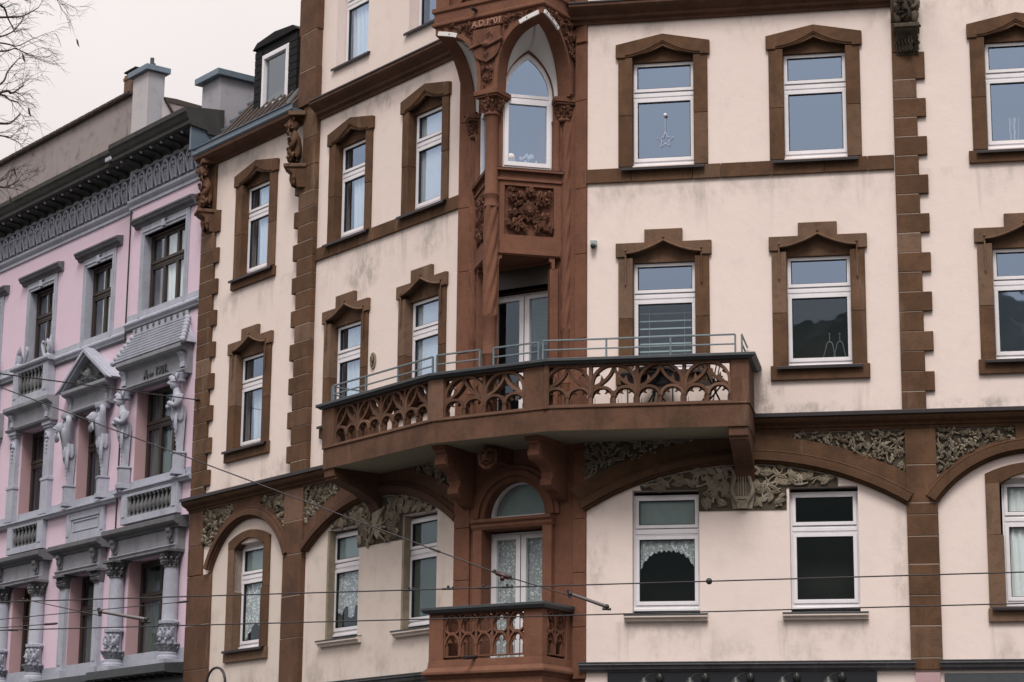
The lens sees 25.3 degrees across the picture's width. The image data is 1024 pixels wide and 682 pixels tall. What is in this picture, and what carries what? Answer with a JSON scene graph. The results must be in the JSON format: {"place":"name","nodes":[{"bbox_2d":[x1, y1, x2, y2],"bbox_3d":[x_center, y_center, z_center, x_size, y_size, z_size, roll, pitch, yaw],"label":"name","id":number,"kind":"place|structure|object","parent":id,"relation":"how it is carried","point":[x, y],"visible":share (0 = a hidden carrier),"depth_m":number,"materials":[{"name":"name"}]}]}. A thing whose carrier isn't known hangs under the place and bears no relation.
{"place":"outdoors","nodes":[
{"label":"outdoors","id":0,"kind":"place"},
{"bbox_2d":[0,622,57,627],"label":"overhead wire","id":1,"kind":"object","parent":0,"point":[54,623],"visible":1,"depth_m":31.90,"materials":[{"name":"metal"}]},
{"bbox_2d":[0,58,224,681],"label":"pink house","id":2,"kind":"structure","parent":0,"point":[124,209],"depth_m":48.38,"materials":[{"name":"paint"}]},
{"bbox_2d":[0,285,9,368],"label":"window","id":3,"kind":"structure","parent":2,"relation":"in","point":[5,289],"depth_m":53.14,"materials":[{"name":"grey stone"}]},
{"bbox_2d":[20,590,29,671],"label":"window","id":4,"kind":"structure","parent":2,"relation":"in","point":[25,620],"depth_m":50.46,"materials":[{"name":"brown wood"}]},
{"bbox_2d":[26,595,30,663],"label":"ochre curtain","id":5,"kind":"object","parent":2,"relation":"hanging from","point":[29,615],"visible":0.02,"depth_m":50.51,"materials":[{"name":"red fabric"}]},
{"bbox_2d":[29,431,44,511],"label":"window","id":6,"kind":"structure","parent":2,"relation":"in","point":[36,464],"depth_m":51.34,"materials":[{"name":"brown wood"}]},
{"bbox_2d":[18,261,63,362],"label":"window","id":7,"kind":"structure","parent":2,"relation":"in","point":[48,275],"depth_m":51.84,"materials":[{"name":"grey stone"}]},
{"bbox_2d":[45,300,52,342],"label":"net curtain","id":8,"kind":"object","parent":2,"relation":"hanging from","point":[51,320],"visible":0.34,"depth_m":51.73,"materials":[{"name":"white fabric"}]},
{"bbox_2d":[78,577,93,663],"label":"window","id":9,"kind":"structure","parent":2,"relation":"in","point":[85,588],"depth_m":48.33,"materials":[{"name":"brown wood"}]},
{"bbox_2d":[85,585,93,662],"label":"drawn curtain","id":10,"kind":"object","parent":2,"relation":"hanging from","point":[88,637],"visible":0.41,"depth_m":48.16,"materials":[{"name":"grey fabric"}]},
{"bbox_2d":[86,424,99,496],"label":"window","id":11,"kind":"structure","parent":2,"relation":"in","point":[92,446],"depth_m":49.09,"materials":[{"name":"brown wood"}]},
{"bbox_2d":[94,452,98,493],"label":"drawn curtain","id":12,"kind":"object","parent":2,"relation":"hanging from","point":[97,466],"visible":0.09,"depth_m":48.96,"materials":[{"name":"grey fabric"}]},
{"bbox_2d":[74,235,123,347],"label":"window","id":13,"kind":"structure","parent":2,"relation":"in","point":[106,250],"depth_m":49.66,"materials":[{"name":"grey stone"}]},
{"bbox_2d":[102,269,111,332],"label":"net curtain","id":14,"kind":"object","parent":2,"relation":"hanging from","point":[109,301],"visible":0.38,"depth_m":49.48,"materials":[{"name":"white fabric"}]},
{"bbox_2d":[137,560,163,653],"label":"window","id":15,"kind":"structure","parent":2,"relation":"in","point":[155,565],"depth_m":45.76,"materials":[{"name":"brown wood"}]},
{"bbox_2d":[145,570,159,652],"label":"drawn curtain","id":16,"kind":"object","parent":2,"relation":"hanging from","point":[153,585],"visible":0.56,"depth_m":45.66,"materials":[{"name":"grey fabric"}]},
{"bbox_2d":[145,386,179,477],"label":"window","id":17,"kind":"structure","parent":2,"relation":"in","point":[160,424],"depth_m":46.40,"materials":[{"name":"brown wood"}]},
{"bbox_2d":[153,391,172,475],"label":"drawn curtain","id":18,"kind":"object","parent":2,"relation":"hanging from","point":[167,453],"visible":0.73,"depth_m":46.37,"materials":[{"name":"grey fabric"}]},
{"bbox_2d":[130,194,196,318],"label":"window","id":19,"kind":"structure","parent":2,"relation":"in","point":[178,210],"depth_m":47.03,"materials":[{"name":"grey stone"}]},
{"bbox_2d":[167,230,184,300],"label":"net curtain","id":20,"kind":"object","parent":2,"relation":"hanging from","point":[172,272],"visible":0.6,"depth_m":46.85,"materials":[{"name":"white fabric"}]},
{"bbox_2d":[97,608,149,622],"bbox_3d":[-5.286,3.735,31.048,0.735,0.206,0.072,1,-13,0],"label":"strut rod","id":21,"kind":"object","parent":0,"point":[142,619],"visible":1,"depth_m":31.03,"materials":[{"name":"metal"}]},
{"bbox_2d":[32,601,98,615],"bbox_3d":[-6.121,3.669,31.318,1.038,0.233,0.014,-3,-14,16],"label":"overhead wire","id":22,"kind":"object","parent":21,"relation":"attached to","point":[65,608],"visible":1,"depth_m":31.31,"materials":[{"name":"metal"}]},
{"bbox_2d":[0,0,300,159],"label":"sky","id":23,"kind":"structure","parent":0,"point":[190,38],"materials":[{"name":"white"}]},
{"bbox_2d":[0,387,512,580],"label":"overhead wire","id":24,"kind":"object","parent":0,"point":[502,576],"visible":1,"depth_m":32.29,"materials":[{"name":"metal"}]},
{"bbox_2d":[513,578,567,595],"bbox_3d":[0.332,3.354,31.304,0.942,0.299,0.018,-1,-13,6],"label":"overhead wire","id":25,"kind":"object","parent":24,"relation":"attached to","point":[540,586],"visible":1,"depth_m":31.29,"materials":[{"name":"metal"}]},
{"bbox_2d":[567,590,610,610],"bbox_3d":[1.048,3.533,31.110,0.609,0.277,0.072,1,-13,0],"label":"strut rod","id":26,"kind":"object","parent":25,"relation":"attached to","point":[602,605],"visible":1,"depth_m":31.09,"materials":[{"name":"metal"}]},
{"bbox_2d":[0,571,1023,602],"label":"overhead wire","id":27,"kind":"object","parent":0,"point":[709,581],"visible":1,"depth_m":32.14,"materials":[{"name":"metal"}]},
{"bbox_2d":[0,603,1023,630],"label":"overhead wire","id":28,"kind":"object","parent":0,"point":[521,616],"visible":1,"depth_m":33.08,"materials":[{"name":"metal"}]},
{"label":"road","id":29,"kind":"structure","parent":0,"visible":0},
{"bbox_2d":[0,0,93,217],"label":"bare tree","id":30,"kind":"object","parent":29,"relation":"on","point":[13,16],"visible":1,"depth_m":26.00,"materials":[{"name":"brown plant"}]},
{"label":"ground","id":31,"kind":"structure","parent":0,"visible":0},
{"bbox_2d":[0,66,201,203],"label":"grey house","id":32,"kind":"structure","parent":31,"relation":"on","point":[88,135],"depth_m":58.17,"materials":[{"name":"paint"}]},
{"bbox_2d":[206,666,225,681],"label":"bent pipe","id":33,"kind":"object","parent":31,"relation":"on","point":[214,668],"visible":1,"depth_m":41.56,"materials":[{"name":"metal"}]},
{"bbox_2d":[179,0,1023,681],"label":"cream house","id":34,"kind":"structure","parent":31,"relation":"on","point":[791,192],"depth_m":36.63,"materials":[{"name":"beige paint"}]},
{"bbox_2d":[0,600,188,619],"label":"overhead wire","id":35,"kind":"object","parent":34,"relation":"attached to","point":[186,601],"visible":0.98,"depth_m":33.78,"materials":[{"name":"metal"}]},
{"bbox_2d":[221,529,270,662],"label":"window","id":36,"kind":"structure","parent":34,"relation":"in","point":[236,649],"depth_m":42.38,"materials":[{"name":"white plastic"}]},
{"bbox_2d":[221,324,273,463],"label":"window","id":37,"kind":"structure","parent":34,"relation":"in","point":[253,346],"depth_m":43.45,"materials":[{"name":"white plastic"}]},
{"bbox_2d":[245,583,261,637],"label":"lace curtain","id":38,"kind":"object","parent":34,"relation":"hanging from","point":[249,599],"visible":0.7,"depth_m":42.37,"materials":[{"name":"white fabric"}]},
{"bbox_2d":[228,158,279,283],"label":"window","id":39,"kind":"structure","parent":34,"relation":"in","point":[260,174],"depth_m":44.23,"materials":[{"name":"brown stone"}]},
{"bbox_2d":[247,550,262,570],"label":"roller blind","id":40,"kind":"object","parent":34,"relation":"attached to","point":[255,560],"visible":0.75,"depth_m":42.50,"materials":[{"name":"white fabric"}]},
{"bbox_2d":[253,390,262,438],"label":"net curtain","id":41,"kind":"object","parent":34,"relation":"hanging from","point":[258,397],"visible":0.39,"depth_m":43.32,"materials":[{"name":"white fabric"}]},
{"bbox_2d":[259,186,268,264],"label":"net curtain","id":42,"kind":"object","parent":34,"relation":"hanging from","point":[264,228],"visible":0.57,"depth_m":44.06,"materials":[{"name":"white fabric"}]},
{"bbox_2d":[315,530,361,647],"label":"window","id":43,"kind":"structure","parent":34,"relation":"in","point":[348,631],"depth_m":39.96,"materials":[{"name":"white plastic"}]},
{"bbox_2d":[316,290,370,438],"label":"window","id":44,"kind":"structure","parent":34,"relation":"in","point":[348,313],"depth_m":40.96,"materials":[{"name":"white plastic"}]},
{"bbox_2d":[338,571,358,617],"bbox_3d":[-2.788,4.376,39.748,0.052,0.890,0.880,10,-16,-36],"label":"lace curtain","id":45,"kind":"object","parent":34,"relation":"attached to","point":[345,583],"visible":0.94,"depth_m":39.83,"materials":[{"name":"white fabric"}]},
{"bbox_2d":[322,115,374,247],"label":"window","id":46,"kind":"structure","parent":34,"relation":"in","point":[356,134],"depth_m":41.69,"materials":[{"name":"white plastic"}]},
{"bbox_2d":[340,537,358,558],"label":"roller blind","id":47,"kind":"object","parent":34,"relation":"attached to","point":[348,548],"visible":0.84,"depth_m":40.02,"materials":[{"name":"white fabric"}]},
{"bbox_2d":[331,0,370,71],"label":"window","id":48,"kind":"structure","parent":34,"relation":"in","point":[352,5],"depth_m":42.56,"materials":[{"name":"white plastic"}]},
{"bbox_2d":[347,326,360,395],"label":"net curtain","id":49,"kind":"object","parent":34,"relation":"hanging from","point":[353,367],"visible":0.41,"depth_m":40.80,"materials":[{"name":"white fabric"}]},
{"bbox_2d":[354,177,364,227],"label":"net curtain","id":50,"kind":"object","parent":34,"relation":"hanging from","point":[359,203],"visible":0.62,"depth_m":41.43,"materials":[{"name":"white fabric"}]},
{"bbox_2d":[353,3,368,57],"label":"net curtain","id":51,"kind":"object","parent":34,"relation":"hanging from","point":[360,33],"visible":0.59,"depth_m":42.38,"materials":[{"name":"white fabric"}]},
{"bbox_2d":[370,352,375,368],"bbox_3d":[-2.444,0.342,39.891,0.062,0.300,0.170,10,-16,-36],"label":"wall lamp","id":52,"kind":"object","parent":34,"relation":"attached to","point":[373,360],"depth_m":39.86,"materials":[{"name":"metal"}]},
{"bbox_2d":[390,514,437,637],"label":"window","id":53,"kind":"structure","parent":34,"relation":"in","point":[418,552],"depth_m":38.08,"materials":[{"name":"white plastic"}]},
{"bbox_2d":[403,0,435,35],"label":"window","id":54,"kind":"structure","parent":34,"relation":"in","point":[425,6],"depth_m":40.73,"materials":[{"name":"white plastic"}]},
{"bbox_2d":[394,264,448,417],"bbox_3d":[-1.487,-0.011,38.817,0.350,2.540,1.470,10,-16,-36],"label":"window","id":55,"kind":"structure","parent":34,"relation":"in","point":[424,287],"depth_m":39.11,"materials":[{"name":"white plastic"}]},
{"bbox_2d":[396,81,451,219],"bbox_3d":[-1.453,-3.342,39.591,0.350,2.330,1.470,10,-16,-36],"label":"window","id":56,"kind":"structure","parent":34,"relation":"in","point":[429,99],"depth_m":39.83,"materials":[{"name":"white plastic"}]},
{"bbox_2d":[414,521,436,616],"bbox_3d":[-1.381,3.797,37.988,0.005,1.690,0.920,10,-16,-36],"label":"roller blind","id":57,"kind":"object","parent":34,"relation":"attached to","point":[425,570],"visible":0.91,"depth_m":38.06,"materials":[{"name":"white fabric"}]},
{"bbox_2d":[418,301,438,391],"bbox_3d":[-1.355,0.128,38.876,0.015,1.680,0.950,10,-16,-36],"label":"net curtain","id":58,"kind":"object","parent":34,"relation":"hanging from","point":[428,313],"visible":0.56,"depth_m":39.03,"materials":[{"name":"white fabric"}]},
{"bbox_2d":[421,111,441,202],"bbox_3d":[-1.321,-3.199,39.649,0.015,1.650,0.950,10,-16,-36],"label":"net curtain","id":59,"kind":"object","parent":34,"relation":"hanging from","point":[431,176],"visible":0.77,"depth_m":39.74,"materials":[{"name":"white fabric"}]},
{"bbox_2d":[498,540,515,656],"bbox_3d":[-0.049,4.127,36.587,0.500,1.920,0.038,-7,-15,31],"label":"lace curtain","id":60,"kind":"object","parent":34,"relation":"hanging from","point":[508,549],"visible":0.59,"depth_m":36.68,"materials":[{"name":"white fabric"}]},
{"bbox_2d":[490,485,544,657],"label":"balcony door","id":61,"kind":"structure","parent":34,"relation":"in","point":[524,499],"depth_m":36.80,"materials":[{"name":"white plastic"}]},
{"bbox_2d":[508,153,536,162],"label":"window figurines","id":62,"kind":"object","parent":34,"relation":"on","point":[511,156],"depth_m":37.33},
{"bbox_2d":[497,290,547,410],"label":"balcony door","id":63,"kind":"structure","parent":34,"relation":"in","point":[515,315],"depth_m":38.09,"materials":[{"name":"white plastic"}]},
{"bbox_2d":[528,538,541,600],"bbox_3d":[0.409,4.066,36.308,0.500,1.920,0.038,-7,-15,31],"label":"lace curtain","id":64,"kind":"object","parent":34,"relation":"hanging from","point":[537,589],"visible":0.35,"depth_m":36.43,"materials":[{"name":"white fabric"}]},
{"bbox_2d":[531,299,547,347],"bbox_3d":[0.499,-0.290,37.335,0.440,0.773,0.046,-7,-15,31],"label":"lace curtain","id":65,"kind":"object","parent":34,"relation":"attached to","point":[539,319],"visible":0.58,"depth_m":37.37,"materials":[{"name":"white fabric"}]},
{"bbox_2d":[590,240,596,248],"bbox_3d":[1.310,-1.547,36.711,0.100,0.145,0.135,-2,-13,11],"label":"motion sensor","id":66,"kind":"object","parent":34,"relation":"attached to","point":[593,244],"visible":1,"depth_m":36.70,"materials":[{"name":"white plastic"}]},
{"bbox_2d":[621,372,679,402],"bbox_3d":[2.135,0.774,35.252,0.900,0.550,0.160,-2,-13,11],"label":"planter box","id":67,"kind":"object","parent":34,"relation":"on","point":[661,379],"visible":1,"depth_m":35.19,"materials":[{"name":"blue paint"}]},
{"bbox_2d":[640,673,662,681],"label":"shop lamp","id":68,"kind":"object","parent":34,"relation":"attached to","point":[659,677],"visible":1,"depth_m":34.87,"materials":[{"name":"black metal"}]},
{"bbox_2d":[632,366,675,401],"bbox_3d":[2.240,0.785,35.522,0.740,0.678,0.740,1,-13,0],"label":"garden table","id":69,"kind":"object","parent":34,"relation":"on","point":[666,369],"visible":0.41,"depth_m":35.38,"materials":[{"name":"black metal"}]},
{"bbox_2d":[616,33,709,170],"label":"window","id":70,"kind":"structure","parent":34,"relation":"in","point":[659,74],"depth_m":37.29,"materials":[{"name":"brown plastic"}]},
{"bbox_2d":[616,228,712,385],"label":"window","id":71,"kind":"structure","parent":34,"relation":"in","point":[662,269],"depth_m":36.54,"materials":[{"name":"brown stone"}]},
{"bbox_2d":[639,304,691,354],"bbox_3d":[2.484,-0.082,36.509,0.940,1.033,0.047,-2,-13,11],"label":"venetian blind","id":72,"kind":"object","parent":34,"relation":"attached to","point":[649,328],"visible":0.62,"depth_m":36.54,"materials":[{"name":"grey plastic"}]},
{"bbox_2d":[624,492,707,621],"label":"window","id":73,"kind":"structure","parent":34,"relation":"in","point":[668,566],"depth_m":35.73,"materials":[{"name":"white plastic"}]},
{"bbox_2d":[640,501,693,524],"bbox_3d":[2.434,2.697,35.758,1.000,0.480,0.005,-2,-13,11],"label":"roller blind","id":74,"kind":"object","parent":34,"relation":"attached to","point":[651,513],"visible":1,"depth_m":35.76,"materials":[{"name":"white fabric"}]},
{"bbox_2d":[641,540,693,568],"bbox_3d":[2.428,3.409,35.598,1.000,0.640,0.031,-2,-13,11],"label":"lace curtain","id":75,"kind":"object","parent":34,"relation":"attached to","point":[687,543],"visible":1,"depth_m":35.63,"materials":[{"name":"white fabric"}]},
{"bbox_2d":[685,673,708,681],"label":"shop lamp","id":76,"kind":"object","parent":34,"relation":"attached to","point":[704,677],"visible":1,"depth_m":34.73,"materials":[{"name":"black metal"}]},
{"bbox_2d":[697,365,724,400],"bbox_3d":[3.083,0.642,35.300,0.431,0.863,0.388,-2,-13,11],"label":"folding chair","id":77,"kind":"object","parent":34,"relation":"on","point":[709,381],"visible":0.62,"depth_m":35.20,"materials":[{"name":"black metal"}]},
{"bbox_2d":[731,673,753,681],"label":"shop lamp","id":78,"kind":"object","parent":34,"relation":"attached to","point":[749,677],"visible":1,"depth_m":34.60,"materials":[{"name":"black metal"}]},
{"bbox_2d":[778,672,800,681],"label":"shop lamp","id":79,"kind":"object","parent":34,"relation":"attached to","point":[796,677],"visible":1,"depth_m":34.46,"materials":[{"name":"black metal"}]},
{"bbox_2d":[765,24,861,162],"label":"window","id":80,"kind":"structure","parent":34,"relation":"in","point":[814,70],"depth_m":36.82,"materials":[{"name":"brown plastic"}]},
{"bbox_2d":[769,221,870,380],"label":"window","id":81,"kind":"structure","parent":34,"relation":"in","point":[819,285],"depth_m":36.03,"materials":[{"name":"brown stone"}]},
{"bbox_2d":[823,333,845,356],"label":"decoration","id":82,"kind":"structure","parent":81,"relation":"attached to","point":[833,345],"depth_m":35.84,"materials":[{"name":"white paint"}]},
{"bbox_2d":[782,489,868,619],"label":"window","id":83,"kind":"structure","parent":34,"relation":"in","point":[824,525],"depth_m":35.74,"materials":[{"name":"white plastic"}]},
{"bbox_2d":[823,672,845,681],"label":"shop lamp","id":84,"kind":"object","parent":34,"relation":"attached to","point":[841,676],"visible":1,"depth_m":34.33,"materials":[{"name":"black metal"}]},
{"bbox_2d":[966,12,1023,152],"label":"window","id":85,"kind":"structure","parent":34,"relation":"in","point":[996,44],"depth_m":36.26,"materials":[{"name":"white plastic"}]},
{"bbox_2d":[974,213,1023,374],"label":"window","id":86,"kind":"structure","parent":34,"relation":"in","point":[1000,253],"depth_m":35.47,"materials":[{"name":"brown stone"}]},
{"bbox_2d":[985,462,1023,621],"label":"window","id":87,"kind":"structure","parent":34,"relation":"in","point":[999,519],"depth_m":34.49,"materials":[{"name":"white plastic"}]},
{"bbox_2d":[1008,118,1018,139],"bbox_3d":[7.953,-3.299,36.113,0.170,0.491,0.086,1,-13,0],"label":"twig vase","id":88,"kind":"object","parent":34,"relation":"in","point":[1014,119],"visible":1,"depth_m":36.13,"materials":[{"name":"white"}]},
{"bbox_2d":[1008,488,1023,595],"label":"net curtain","id":89,"kind":"object","parent":34,"relation":"hanging from","point":[1015,499],"visible":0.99,"depth_m":34.61,"materials":[{"name":"white fabric"}]},
{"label":"wall hook","id":90,"kind":"object","parent":34,"relation":"attached to","visible":0},
{"bbox_2d":[0,373,196,399],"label":"overhead wire","id":91,"kind":"object","parent":90,"relation":"attached to","point":[95,386],"visible":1,"depth_m":40.12,"materials":[{"name":"metal"}]}
]}

